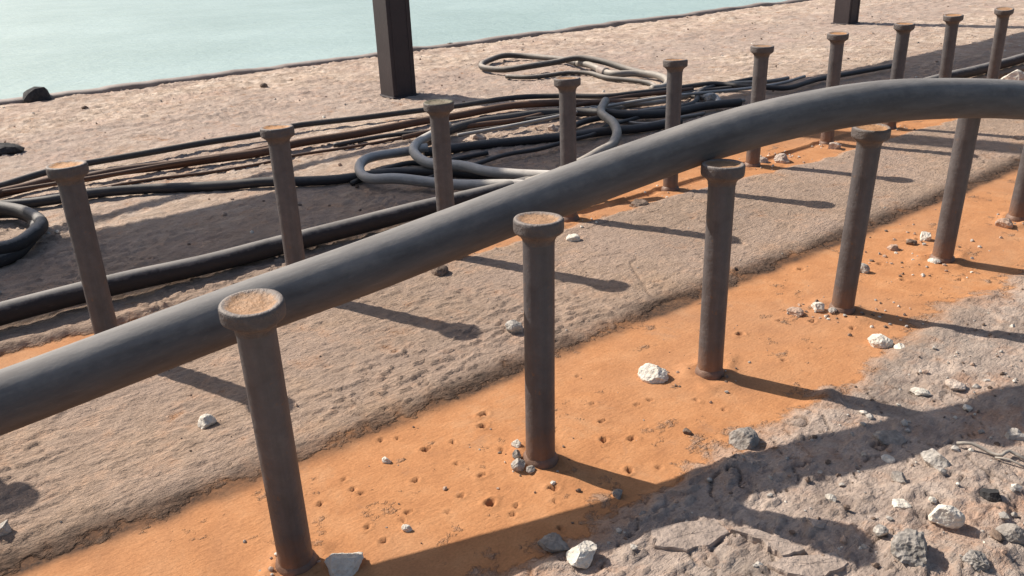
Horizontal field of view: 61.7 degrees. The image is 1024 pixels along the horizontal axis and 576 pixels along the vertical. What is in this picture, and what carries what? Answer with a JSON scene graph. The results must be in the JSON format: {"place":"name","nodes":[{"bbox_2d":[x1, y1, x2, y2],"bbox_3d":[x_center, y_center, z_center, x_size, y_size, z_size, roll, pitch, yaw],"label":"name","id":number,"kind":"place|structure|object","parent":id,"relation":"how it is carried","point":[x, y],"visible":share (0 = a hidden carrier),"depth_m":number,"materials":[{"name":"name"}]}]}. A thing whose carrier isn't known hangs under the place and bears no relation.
{"place":"outdoors","nodes":[
{"label":"outdoors","id":0,"kind":"place"},
{"bbox_2d":[0,0,786,98],"bbox_3d":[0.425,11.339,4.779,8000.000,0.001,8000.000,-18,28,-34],"label":"river water","id":1,"kind":"structure","parent":0,"point":[52,46],"depth_m":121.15,"materials":[{"name":"liquid"}]},
{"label":"deck slab","id":2,"kind":"structure","parent":0,"visible":0},
{"bbox_2d":[0,0,811,104],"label":"deck edge","id":3,"kind":"object","parent":2,"relation":"attached to","point":[125,86],"visible":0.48,"depth_m":2.24,"materials":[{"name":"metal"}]},
{"bbox_2d":[23,86,51,102],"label":"stone","id":4,"kind":"object","parent":3,"relation":"on","point":[33,94],"visible":0.78,"depth_m":1.80,"materials":[{"name":"stone"}]},
{"bbox_2d":[0,0,1023,575],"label":"bridge deck","id":5,"kind":"structure","parent":2,"relation":"on","point":[124,482],"depth_m":0.67,"materials":[{"name":"concrete"}]},
{"bbox_2d":[0,520,11,535],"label":"stone","id":6,"kind":"object","parent":5,"relation":"on","point":[5,528],"visible":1,"depth_m":0.49,"materials":[{"name":"grey stone"}]},
{"bbox_2d":[0,143,24,155],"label":"stone","id":7,"kind":"object","parent":5,"relation":"on","point":[9,148],"visible":0.89,"depth_m":1.35,"materials":[{"name":"stone"}]},
{"bbox_2d":[0,202,48,267],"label":"hose","id":8,"kind":"object","parent":5,"relation":"on","point":[18,247],"visible":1,"depth_m":0.93,"materials":[{"name":"black rubber"}]},
{"bbox_2d":[45,160,117,334],"bbox_3d":[-0.332,-0.015,0.676,0.029,0.170,0.029,-18,27,-34],"label":"stud","id":9,"kind":"object","parent":5,"relation":"on","point":[67,176],"visible":0.83,"depth_m":0.66,"materials":[{"name":"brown metal"}]},
{"bbox_2d":[2,138,324,193],"bbox_3d":[-0.598,-0.144,1.155,0.738,0.010,0.027,-16,27,-30],"label":"cable","id":10,"kind":"object","parent":5,"relation":"on","point":[87,178],"visible":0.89,"depth_m":1.18,"materials":[{"name":"rubber"}]},
{"bbox_2d":[198,413,216,428],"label":"stone","id":11,"kind":"object","parent":5,"relation":"on","point":[206,420],"visible":1,"depth_m":0.59,"materials":[{"name":"stone"}]},
{"bbox_2d":[0,166,501,207],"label":"cable","id":12,"kind":"object","parent":5,"relation":"on","point":[55,199],"visible":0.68,"depth_m":1.12,"materials":[{"name":"rubber"}]},
{"bbox_2d":[111,136,401,185],"bbox_3d":[-0.279,-0.210,1.305,0.617,0.006,0.023,-16,27,-30],"label":"cable","id":13,"kind":"object","parent":5,"relation":"on","point":[245,166],"visible":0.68,"depth_m":1.23,"materials":[{"name":"rubber"}]},
{"bbox_2d":[260,83,267,87],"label":"stone","id":14,"kind":"object","parent":5,"relation":"on","point":[263,85],"visible":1,"depth_m":1.89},
{"bbox_2d":[218,288,318,575],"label":"stud","id":15,"kind":"object","parent":5,"relation":"on","point":[251,318],"visible":1,"depth_m":0.41,"materials":[{"name":"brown metal"}]},
{"bbox_2d":[260,124,304,265],"bbox_3d":[-0.201,-0.061,0.774,0.029,0.170,0.029,-17,25,-34],"label":"stud","id":16,"kind":"object","parent":5,"relation":"on","point":[277,137],"visible":0.73,"depth_m":0.76,"materials":[{"name":"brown metal"}]},
{"bbox_2d":[0,97,640,197],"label":"cable","id":17,"kind":"object","parent":5,"relation":"on","point":[295,143],"visible":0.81,"depth_m":1.35,"materials":[{"name":"rubber"}]},
{"bbox_2d":[324,552,363,575],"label":"stone","id":18,"kind":"object","parent":5,"relation":"on","point":[342,564],"visible":1,"depth_m":0.45,"materials":[{"name":"stone"}]},
{"bbox_2d":[382,456,391,463],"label":"stone","id":19,"kind":"object","parent":5,"relation":"on","point":[386,460],"visible":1,"depth_m":0.55,"materials":[{"name":"stone"}]},
{"bbox_2d":[372,0,418,98],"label":"railing post","id":20,"kind":"object","parent":5,"relation":"on","point":[393,30],"visible":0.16,"depth_m":1.68,"materials":[{"name":"metal"}]},
{"bbox_2d":[401,524,412,531],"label":"stone","id":21,"kind":"object","parent":5,"relation":"on","point":[406,527],"visible":1,"depth_m":0.48,"materials":[{"name":"stone"}]},
{"bbox_2d":[350,150,487,185],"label":"cable","id":22,"kind":"object","parent":5,"relation":"on","point":[413,162],"visible":0.48,"depth_m":1.21,"materials":[{"name":"rubber"}]},
{"bbox_2d":[354,143,522,189],"bbox_3d":[-0.075,-0.143,1.106,0.342,0.022,0.162,19,31,41],"label":"hose","id":23,"kind":"object","parent":5,"relation":"on","point":[362,174],"visible":0.63,"depth_m":1.09,"materials":[{"name":"rubber"}]},
{"bbox_2d":[423,99,454,211],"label":"stud","id":24,"kind":"object","parent":5,"relation":"on","point":[438,111],"visible":0.77,"depth_m":0.84,"materials":[{"name":"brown metal"}]},
{"bbox_2d":[431,265,448,275],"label":"stone","id":25,"kind":"object","parent":5,"relation":"on","point":[442,270],"visible":0.87,"depth_m":0.83,"materials":[{"name":"stone"}]},
{"bbox_2d":[0,64,891,187],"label":"cable","id":26,"kind":"object","parent":5,"relation":"on","point":[110,159],"visible":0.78,"depth_m":1.50,"materials":[{"name":"rubber"}]},
{"bbox_2d":[470,133,485,139],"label":"stone","id":27,"kind":"object","parent":5,"relation":"on","point":[478,136],"visible":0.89,"depth_m":1.35,"materials":[{"name":"stone"}]},
{"bbox_2d":[409,121,549,178],"bbox_3d":[-0.034,-0.178,1.162,0.168,0.020,0.426,-18,28,-34],"label":"hose","id":28,"kind":"object","parent":5,"relation":"on","point":[417,156],"visible":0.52,"depth_m":1.10,"materials":[{"name":"rubber"}]},
{"bbox_2d":[0,0,1023,575],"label":"grit","id":29,"kind":"object","parent":5,"relation":"on","point":[932,500],"visible":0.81,"depth_m":0.57,"materials":[{"name":"stone"}]},
{"bbox_2d":[0,78,1023,435],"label":"hose","id":30,"kind":"object","parent":5,"relation":"on","point":[58,380],"visible":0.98,"depth_m":0.52,"materials":[{"name":"grey rubber"}]},
{"bbox_2d":[0,53,1023,325],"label":"hose","id":31,"kind":"object","parent":5,"relation":"on","point":[74,295],"visible":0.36,"depth_m":0.85,"materials":[{"name":"black rubber"}]},
{"bbox_2d":[505,320,522,332],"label":"stone","id":32,"kind":"object","parent":5,"relation":"on","point":[513,326],"visible":1,"depth_m":0.71,"materials":[{"name":"grey stone"}]},
{"bbox_2d":[511,439,520,447],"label":"stone","id":33,"kind":"object","parent":5,"relation":"on","point":[516,443],"visible":1,"depth_m":0.56,"materials":[{"name":"stone"}]},
{"bbox_2d":[512,449,520,458],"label":"stone","id":34,"kind":"object","parent":5,"relation":"on","point":[516,454],"visible":1,"depth_m":0.54,"materials":[{"name":"stone"}]},
{"bbox_2d":[511,458,524,471],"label":"stone","id":35,"kind":"object","parent":5,"relation":"on","point":[517,464],"visible":1,"depth_m":0.53,"materials":[{"name":"grey stone"}]},
{"bbox_2d":[526,465,534,473],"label":"stone","id":36,"kind":"object","parent":5,"relation":"on","point":[530,469],"visible":1,"depth_m":0.53,"materials":[{"name":"stone"}]},
{"bbox_2d":[333,86,732,147],"bbox_3d":[0.089,-0.303,1.486,0.815,0.011,0.047,-13,25,-25],"label":"cable","id":37,"kind":"object","parent":5,"relation":"on","point":[365,139],"visible":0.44,"depth_m":1.37,"materials":[{"name":"rubber"}]},
{"bbox_2d":[427,116,639,176],"bbox_3d":[0.057,-0.211,1.261,0.033,0.011,0.519,18,30,40],"label":"cable","id":38,"kind":"object","parent":5,"relation":"on","point":[525,151],"visible":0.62,"depth_m":1.23,"materials":[{"name":"rubber"}]},
{"bbox_2d":[513,211,563,469],"bbox_3d":[0.017,0.039,0.517,0.029,0.170,0.030,-16,26,-34],"label":"stud","id":39,"kind":"object","parent":5,"relation":"on","point":[538,232],"visible":1,"depth_m":0.50,"materials":[{"name":"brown metal"}]},
{"bbox_2d":[401,87,693,139],"bbox_3d":[0.082,-0.311,1.494,0.611,0.012,0.045,-17,27,-31],"label":"cable","id":40,"kind":"object","parent":5,"relation":"on","point":[511,120],"visible":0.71,"depth_m":1.43,"materials":[{"name":"rubber"}]},
{"bbox_2d":[422,118,682,156],"bbox_3d":[0.072,-0.232,1.314,0.428,0.016,0.030,-9,24,-16],"label":"cable","id":41,"kind":"object","parent":5,"relation":"on","point":[537,139],"visible":0.75,"depth_m":1.30,"materials":[{"name":"rubber"}]},
{"bbox_2d":[537,532,569,552],"bbox_3d":[0.022,0.139,0.467,0.015,0.007,0.017,-12,25,-23],"label":"stone","id":42,"kind":"object","parent":5,"relation":"on","point":[552,542],"visible":1,"depth_m":0.46,"materials":[{"name":"stone"}]},
{"bbox_2d":[548,124,559,131],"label":"stone","id":43,"kind":"object","parent":5,"relation":"on","point":[552,127],"visible":0.98,"depth_m":1.39,"materials":[{"name":"stone"}]},
{"bbox_2d":[554,76,580,222],"bbox_3d":[0.063,-0.149,0.959,0.030,0.170,0.029,-17,26,-34],"label":"stud","id":44,"kind":"object","parent":5,"relation":"on","point":[566,86],"visible":0.77,"depth_m":0.94,"materials":[{"name":"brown metal"}]},
{"bbox_2d":[478,52,666,88],"bbox_3d":[0.126,-0.474,1.862,0.226,0.033,0.635,-18,28,-34],"label":"coiled hose","id":45,"kind":"object","parent":5,"relation":"on","point":[608,74],"visible":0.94,"depth_m":1.89,"materials":[{"name":"grey rubber"}]},
{"bbox_2d":[566,234,579,241],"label":"stone","id":46,"kind":"object","parent":5,"relation":"on","point":[572,237],"visible":1,"depth_m":0.91,"materials":[{"name":"stone"}]},
{"bbox_2d":[525,97,621,178],"bbox_3d":[0.121,-0.220,1.242,0.079,0.020,0.501,5,24,16],"label":"hose","id":47,"kind":"object","parent":5,"relation":"on","point":[612,122],"visible":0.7,"depth_m":1.25,"materials":[{"name":"rubber"}]},
{"bbox_2d":[566,540,596,568],"bbox_3d":[0.037,0.140,0.454,0.017,0.008,0.018,2,23,11],"label":"stone","id":48,"kind":"object","parent":5,"relation":"on","point":[580,555],"visible":1,"depth_m":0.45,"materials":[{"name":"stone"}]},
{"bbox_2d":[427,98,741,145],"bbox_3d":[0.116,-0.290,1.437,0.573,0.018,0.117,-10,24,-18],"label":"cable","id":49,"kind":"object","parent":5,"relation":"on","point":[625,114],"visible":0.73,"depth_m":1.44,"materials":[{"name":"rubber"}]},
{"bbox_2d":[612,489,622,499],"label":"stone","id":50,"kind":"object","parent":5,"relation":"on","point":[616,493],"visible":1,"depth_m":0.51,"materials":[{"name":"stone"}]},
{"bbox_2d":[457,75,805,136],"bbox_3d":[0.246,-0.333,1.527,0.788,0.010,0.042,-15,26,-27],"label":"cable","id":51,"kind":"object","parent":5,"relation":"on","point":[608,106],"visible":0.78,"depth_m":1.52,"materials":[{"name":"rubber"}]},
{"bbox_2d":[629,199,648,207],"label":"stone","id":52,"kind":"object","parent":5,"relation":"on","point":[638,202],"visible":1,"depth_m":1.02,"materials":[{"name":"stone"}]},
{"bbox_2d":[638,363,668,383],"bbox_3d":[0.104,0.063,0.638,0.021,0.012,0.022,-5,23,-6],"label":"stone","id":53,"kind":"object","parent":5,"relation":"on","point":[649,373],"visible":1,"depth_m":0.63,"materials":[{"name":"stone"}]},
{"bbox_2d":[606,95,701,109],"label":"cable","id":54,"kind":"object","parent":5,"relation":"on","point":[624,107],"visible":0.32,"depth_m":1.53,"materials":[{"name":"rubber"}]},
{"bbox_2d":[616,112,704,124],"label":"cable","id":55,"kind":"object","parent":5,"relation":"on","point":[682,117],"visible":0.53,"depth_m":1.43,"materials":[{"name":"rubber"}]},
{"bbox_2d":[576,77,752,127],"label":"cable","id":56,"kind":"object","parent":5,"relation":"on","point":[579,123],"visible":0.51,"depth_m":1.49,"materials":[{"name":"rubber"}]},
{"bbox_2d":[661,58,687,191],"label":"stud","id":57,"kind":"object","parent":5,"relation":"on","point":[674,67],"visible":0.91,"depth_m":1.03,"materials":[{"name":"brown metal"}]},
{"bbox_2d":[578,76,789,107],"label":"cable","id":58,"kind":"object","parent":5,"relation":"on","point":[655,102],"visible":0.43,"depth_m":1.56,"materials":[{"name":"rubber"}]},
{"bbox_2d":[683,428,691,434],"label":"stone","id":59,"kind":"object","parent":5,"relation":"on","point":[686,431],"visible":1,"depth_m":0.57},
{"bbox_2d":[640,99,744,109],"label":"cable","id":60,"kind":"object","parent":5,"relation":"on","point":[743,100],"visible":0.16,"depth_m":1.50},
{"bbox_2d":[703,93,716,101],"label":"stone","id":61,"kind":"object","parent":5,"relation":"on","point":[711,97],"visible":0.52,"depth_m":1.54,"materials":[{"name":"stone"}]},
{"bbox_2d":[701,93,720,99],"bbox_3d":[0.359,-0.336,1.539,0.034,0.014,0.095,2,23,9],"label":"hose","id":62,"kind":"object","parent":5,"relation":"on","point":[707,94],"visible":0.3,"depth_m":1.56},
{"bbox_2d":[695,159,745,379],"bbox_3d":[0.146,-0.006,0.613,0.029,0.170,0.030,-18,27,-34],"label":"stud","id":63,"kind":"object","parent":5,"relation":"on","point":[722,176],"visible":0.96,"depth_m":0.60,"materials":[{"name":"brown metal"}]},
{"bbox_2d":[729,427,759,449],"bbox_3d":[0.150,0.097,0.551,0.019,0.012,0.017,-2,23,0],"label":"stone","id":64,"kind":"object","parent":5,"relation":"on","point":[746,438],"visible":1,"depth_m":0.55,"materials":[{"name":"stone"}]},
{"bbox_2d":[744,44,773,167],"bbox_3d":[0.326,-0.235,1.141,0.029,0.170,0.029,-19,29,-34],"label":"stud","id":65,"kind":"object","parent":5,"relation":"on","point":[761,53],"visible":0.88,"depth_m":1.12,"materials":[{"name":"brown metal"}]},
{"bbox_2d":[760,157,768,162],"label":"stone","id":66,"kind":"object","parent":5,"relation":"on","point":[763,159],"visible":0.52,"depth_m":1.18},
{"bbox_2d":[774,153,789,163],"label":"stone","id":67,"kind":"object","parent":5,"relation":"on","point":[781,158],"visible":1,"depth_m":1.18,"materials":[{"name":"stone"}]},
{"bbox_2d":[787,307,803,316],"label":"stone","id":68,"kind":"object","parent":5,"relation":"on","point":[796,311],"visible":1,"depth_m":0.73,"materials":[{"name":"stone"}]},
{"bbox_2d":[806,518,824,528],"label":"stone","id":69,"kind":"object","parent":5,"relation":"on","point":[816,523],"visible":1,"depth_m":0.47,"materials":[{"name":"stone"}]},
{"bbox_2d":[811,302,824,311],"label":"stone","id":70,"kind":"object","parent":5,"relation":"on","point":[817,306],"visible":1,"depth_m":0.73,"materials":[{"name":"stone"}]},
{"bbox_2d":[825,494,836,501],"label":"stone","id":71,"kind":"object","parent":5,"relation":"on","point":[831,497],"visible":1,"depth_m":0.49,"materials":[{"name":"stone"}]},
{"bbox_2d":[828,307,836,312],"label":"stone","id":72,"kind":"object","parent":5,"relation":"on","point":[831,309],"visible":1,"depth_m":0.73,"materials":[{"name":"grey stone"}]},
{"bbox_2d":[819,31,848,144],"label":"stud","id":73,"kind":"object","parent":5,"relation":"on","point":[837,39],"visible":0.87,"depth_m":1.21,"materials":[{"name":"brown metal"}]},
{"bbox_2d":[828,142,841,148],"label":"stone","id":74,"kind":"object","parent":5,"relation":"on","point":[833,145],"visible":1,"depth_m":1.24,"materials":[{"name":"stone"}]},
{"bbox_2d":[831,0,860,24],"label":"railing post","id":75,"kind":"object","parent":5,"relation":"on","point":[846,12],"visible":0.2,"depth_m":2.58,"materials":[{"name":"metal"}]},
{"bbox_2d":[828,123,890,314],"bbox_3d":[0.281,-0.049,0.703,0.030,0.170,0.029,-20,31,-33],"label":"stud","id":76,"kind":"object","parent":5,"relation":"on","point":[870,139],"visible":0.92,"depth_m":0.69,"materials":[{"name":"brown metal"}]},
{"bbox_2d":[860,263,869,273],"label":"stone","id":77,"kind":"object","parent":5,"relation":"on","point":[865,269],"visible":0.67,"depth_m":0.81,"materials":[{"name":"grey stone"}]},
{"bbox_2d":[868,334,892,348],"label":"stone","id":78,"kind":"object","parent":5,"relation":"on","point":[882,341],"visible":1,"depth_m":0.67,"materials":[{"name":"stone"}]},
{"bbox_2d":[873,524,888,536],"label":"stone","id":79,"kind":"object","parent":5,"relation":"on","point":[880,530],"visible":1,"depth_m":0.46,"materials":[{"name":"grey stone"}]},
{"bbox_2d":[881,454,894,462],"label":"stone","id":80,"kind":"object","parent":5,"relation":"on","point":[887,458],"visible":1,"depth_m":0.53,"materials":[{"name":"stone"}]},
{"bbox_2d":[872,430,906,444],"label":"stone","id":81,"kind":"object","parent":5,"relation":"on","point":[888,437],"visible":1,"depth_m":0.55,"materials":[{"name":"stone"}]},
{"bbox_2d":[887,244,898,250],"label":"stone","id":82,"kind":"object","parent":5,"relation":"on","point":[892,247],"visible":1,"depth_m":0.86,"materials":[{"name":"stone"}]},
{"bbox_2d":[883,22,914,129],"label":"stud","id":83,"kind":"object","parent":5,"relation":"on","point":[903,30],"visible":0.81,"depth_m":1.29,"materials":[{"name":"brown metal"}]},
{"bbox_2d":[891,471,907,484],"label":"stone","id":84,"kind":"object","parent":5,"relation":"on","point":[898,476],"visible":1,"depth_m":0.50,"materials":[{"name":"stone"}]},
{"bbox_2d":[894,343,904,348],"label":"stone","id":85,"kind":"object","parent":5,"relation":"on","point":[899,346],"visible":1,"depth_m":0.66,"materials":[{"name":"stone"}]},
{"bbox_2d":[892,499,910,509],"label":"stone","id":86,"kind":"object","parent":5,"relation":"on","point":[904,504],"visible":1,"depth_m":0.48,"materials":[{"name":"stone"}]},
{"bbox_2d":[891,528,927,566],"bbox_3d":[0.207,0.133,0.444,0.019,0.015,0.025,11,26,29],"label":"stone","id":87,"kind":"object","parent":5,"relation":"on","point":[909,546],"visible":1,"depth_m":0.44,"materials":[{"name":"stone"}]},
{"bbox_2d":[906,239,916,245],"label":"stone","id":88,"kind":"object","parent":5,"relation":"on","point":[911,242],"visible":1,"depth_m":0.87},
{"bbox_2d":[909,387,930,395],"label":"stone","id":89,"kind":"object","parent":5,"relation":"on","point":[917,391],"visible":1,"depth_m":0.60,"materials":[{"name":"stone"}]},
{"bbox_2d":[920,231,930,240],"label":"stone","id":90,"kind":"object","parent":5,"relation":"on","point":[925,236],"visible":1,"depth_m":0.88,"materials":[{"name":"stone"}]},
{"bbox_2d":[927,258,940,263],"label":"stone","id":91,"kind":"object","parent":5,"relation":"on","point":[933,260],"visible":1,"depth_m":0.82,"materials":[{"name":"stone"}]},
{"bbox_2d":[920,448,950,468],"bbox_3d":[0.257,0.103,0.521,0.014,0.010,0.020,-18,28,-33],"label":"stone","id":92,"kind":"object","parent":5,"relation":"on","point":[933,458],"visible":1,"depth_m":0.52,"materials":[{"name":"grey stone"}]},
{"bbox_2d":[928,504,965,528],"bbox_3d":[0.238,0.123,0.469,0.018,0.012,0.014,11,26,28],"label":"stone","id":93,"kind":"object","parent":5,"relation":"on","point":[950,516],"visible":1,"depth_m":0.46,"materials":[{"name":"stone"}]},
{"bbox_2d":[939,13,963,77],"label":"stud","id":94,"kind":"object","parent":5,"relation":"on","point":[952,21],"visible":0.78,"depth_m":1.38,"materials":[{"name":"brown metal"}]},
{"bbox_2d":[929,118,980,263],"bbox_3d":[0.415,-0.095,0.800,0.029,0.170,0.029,-20,30,-33],"label":"stud","id":95,"kind":"object","parent":5,"relation":"on","point":[961,158],"visible":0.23,"depth_m":0.80,"materials":[{"name":"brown metal"}]},
{"bbox_2d":[945,379,965,390],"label":"stone","id":96,"kind":"object","parent":5,"relation":"on","point":[953,384],"visible":1,"depth_m":0.60,"materials":[{"name":"stone"}]},
{"bbox_2d":[962,550,989,571],"bbox_3d":[0.237,0.139,0.438,0.013,0.007,0.014,18,30,40],"label":"stone","id":97,"kind":"object","parent":5,"relation":"on","point":[977,560],"visible":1,"depth_m":0.43,"materials":[{"name":"stone"}]},
{"bbox_2d":[956,441,1023,460],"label":"wire","id":98,"kind":"object","parent":5,"relation":"on","point":[1005,452],"visible":1,"depth_m":0.53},
{"bbox_2d":[979,488,1001,502],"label":"stone","id":99,"kind":"object","parent":5,"relation":"on","point":[991,495],"visible":1,"depth_m":0.48,"materials":[{"name":"stone"}]},
{"bbox_2d":[989,529,1003,540],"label":"stone","id":100,"kind":"object","parent":5,"relation":"on","point":[996,534],"visible":1,"depth_m":0.45,"materials":[{"name":"stone"}]},
{"bbox_2d":[986,6,1013,78],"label":"stud","id":101,"kind":"object","parent":5,"relation":"on","point":[1003,14],"visible":0.77,"depth_m":1.46,"materials":[{"name":"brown metal"}]},
{"bbox_2d":[995,218,1012,228],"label":"stone","id":102,"kind":"object","parent":5,"relation":"on","point":[1004,223],"visible":1,"depth_m":0.91,"materials":[{"name":"stone"}]},
{"bbox_2d":[995,523,1023,544],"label":"stone","id":103,"kind":"object","parent":5,"relation":"on","point":[1012,533],"visible":1,"depth_m":0.45,"materials":[{"name":"stone"}]},
{"bbox_2d":[995,456,1023,467],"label":"wire","id":104,"kind":"object","parent":5,"relation":"on","point":[1013,461],"visible":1,"depth_m":0.52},
{"bbox_2d":[1001,69,1023,80],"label":"stone","id":105,"kind":"object","parent":5,"relation":"on","point":[1017,74],"visible":0.43,"depth_m":1.64,"materials":[{"name":"stone"}]},
{"bbox_2d":[1004,428,1023,440],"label":"stone","id":106,"kind":"object","parent":5,"relation":"on","point":[1014,434],"visible":1,"depth_m":0.54,"materials":[{"name":"grey stone"}]},
{"bbox_2d":[1005,146,1023,221],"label":"stud","id":107,"kind":"object","parent":5,"relation":"on","point":[1015,213],"visible":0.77,"depth_m":0.92,"materials":[{"name":"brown metal"}]},
{"bbox_2d":[650,518,729,552],"bbox_3d":[0.097,0.139,0.469,0.044,0.011,0.022,-7,23,-11],"label":"crust flake","id":108,"kind":"object","parent":2,"relation":"on","point":[687,536],"visible":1,"depth_m":0.47,"materials":[{"name":"stone"}]},
{"bbox_2d":[730,527,804,558],"bbox_3d":[0.137,0.139,0.462,0.014,0.011,0.038,-23,30,-40],"label":"crust flake","id":109,"kind":"object","parent":2,"relation":"on","point":[779,547],"visible":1,"depth_m":0.46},
{"bbox_2d":[767,552,847,575],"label":"crust flake","id":110,"kind":"object","parent":2,"relation":"on","point":[827,564],"visible":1,"depth_m":0.44,"materials":[{"name":"stone"}]}
]}

